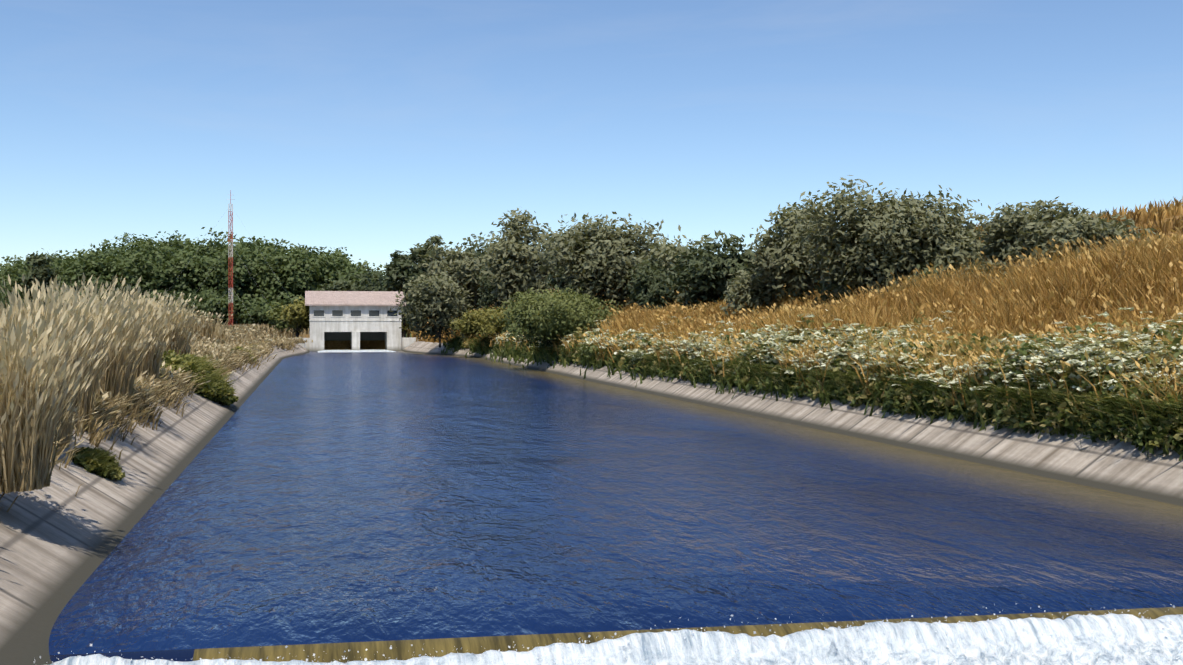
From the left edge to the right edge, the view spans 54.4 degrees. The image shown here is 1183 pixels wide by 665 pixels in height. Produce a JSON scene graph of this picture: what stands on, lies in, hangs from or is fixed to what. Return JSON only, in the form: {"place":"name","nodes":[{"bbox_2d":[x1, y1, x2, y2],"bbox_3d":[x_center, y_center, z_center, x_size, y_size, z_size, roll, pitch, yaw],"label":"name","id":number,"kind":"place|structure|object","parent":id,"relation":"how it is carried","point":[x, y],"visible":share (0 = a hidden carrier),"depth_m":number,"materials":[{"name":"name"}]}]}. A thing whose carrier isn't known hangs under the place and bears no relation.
{"place":"outdoors","nodes":[
{"label":"outdoors","id":0,"kind":"place"},
{"bbox_2d":[0,0,1182,275],"label":"sky","id":1,"kind":"structure","parent":0,"point":[374,129],"materials":[{"name":"blue"}]},
{"bbox_2d":[33,603,1182,664],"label":"weir spray","id":2,"kind":"object","parent":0,"point":[369,663],"visible":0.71,"depth_m":10.54,"materials":[{"name":"white liquid"}]},
{"bbox_2d":[49,351,1182,654],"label":"canal water","id":3,"kind":"structure","parent":0,"point":[313,497],"depth_m":15.94,"materials":[{"name":"blue liquid"}]},
{"bbox_2d":[318,349,394,352],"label":"gate outflow foam","id":4,"kind":"object","parent":3,"relation":"on","point":[372,350],"visible":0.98,"depth_m":115.18,"materials":[{"name":"white liquid"}]},
{"bbox_2d":[299,215,1181,349],"bbox_3d":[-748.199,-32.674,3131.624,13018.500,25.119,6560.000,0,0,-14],"label":"ground","id":5,"kind":"structure","parent":0,"point":[345,345],"depth_m":120.95,"materials":[{"name":"brown soil"}]},
{"bbox_2d":[0,338,298,511],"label":"dry grass","id":6,"kind":"structure","parent":5,"relation":"on","point":[103,420],"depth_m":24.35,"materials":[{"name":"beige plant"}]},
{"bbox_2d":[0,272,312,493],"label":"reeds","id":7,"kind":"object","parent":5,"relation":"on","point":[59,365],"depth_m":17.52,"materials":[{"name":"beige plant"}]},
{"bbox_2d":[0,227,414,330],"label":"trees","id":8,"kind":"object","parent":5,"relation":"on","point":[295,272],"visible":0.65,"depth_m":200.24,"materials":[{"name":"green plant"}]},
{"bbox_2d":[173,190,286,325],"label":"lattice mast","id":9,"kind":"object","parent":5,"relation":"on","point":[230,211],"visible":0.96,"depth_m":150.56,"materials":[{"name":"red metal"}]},
{"bbox_2d":[293,291,421,350],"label":"gate house","id":10,"kind":"structure","parent":5,"relation":"on","point":[355,318],"depth_m":117.91,"materials":[{"name":"concrete"}]},
{"bbox_2d":[277,296,512,342],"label":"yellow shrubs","id":11,"kind":"object","parent":5,"relation":"on","point":[475,323],"visible":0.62,"depth_m":93.52,"materials":[{"name":"green plant"}]},
{"bbox_2d":[266,287,685,365],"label":"olive bushes","id":12,"kind":"object","parent":5,"relation":"on","point":[562,314],"visible":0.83,"depth_m":67.62,"materials":[{"name":"green plant"}]},
{"bbox_2d":[21,229,956,369],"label":"trees","id":13,"kind":"object","parent":5,"relation":"on","point":[708,269],"visible":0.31,"depth_m":72.83,"materials":[{"name":"green plant"}]},
{"bbox_2d":[8,223,1053,347],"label":"tree trunks and limbs","id":14,"kind":"object","parent":5,"relation":"on","point":[403,333],"visible":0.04,"depth_m":108.50,"materials":[{"name":"brown plant"}]},
{"bbox_2d":[0,341,1182,664],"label":"canal lining","id":15,"kind":"object","parent":5,"relation":"on","point":[60,539],"visible":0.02,"depth_m":20.45,"materials":[{"name":"concrete"}]},
{"bbox_2d":[68,346,257,480],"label":"shrubs","id":16,"kind":"object","parent":15,"relation":"on","point":[217,388],"visible":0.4,"depth_m":35.19,"materials":[{"name":"green plant"}]},
{"bbox_2d":[50,613,1182,664],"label":"weir foam","id":17,"kind":"object","parent":5,"relation":"on","point":[880,643],"visible":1,"depth_m":10.69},
{"bbox_2d":[50,607,1182,662],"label":"weir overflow water","id":18,"kind":"structure","parent":5,"relation":"on","point":[402,650],"depth_m":10.63,"materials":[{"name":"brown liquid"}]},
{"bbox_2d":[390,175,1168,341],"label":"trees","id":19,"kind":"object","parent":5,"relation":"on","point":[804,247],"visible":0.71,"depth_m":54.19,"materials":[{"name":"green plant"}]},
{"bbox_2d":[406,196,1182,430],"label":"golden grass","id":20,"kind":"structure","parent":5,"relation":"on","point":[1041,298],"depth_m":35.28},
{"bbox_2d":[441,298,1182,460],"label":"green weeds","id":21,"kind":"object","parent":5,"relation":"on","point":[1116,420],"visible":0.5,"depth_m":27.23,"materials":[{"name":"green plant"}]},
{"bbox_2d":[492,307,1182,410],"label":"umbel flowers","id":22,"kind":"object","parent":5,"relation":"on","point":[1067,353],"visible":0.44,"depth_m":28.47,"materials":[{"name":"white plant"}]}
]}

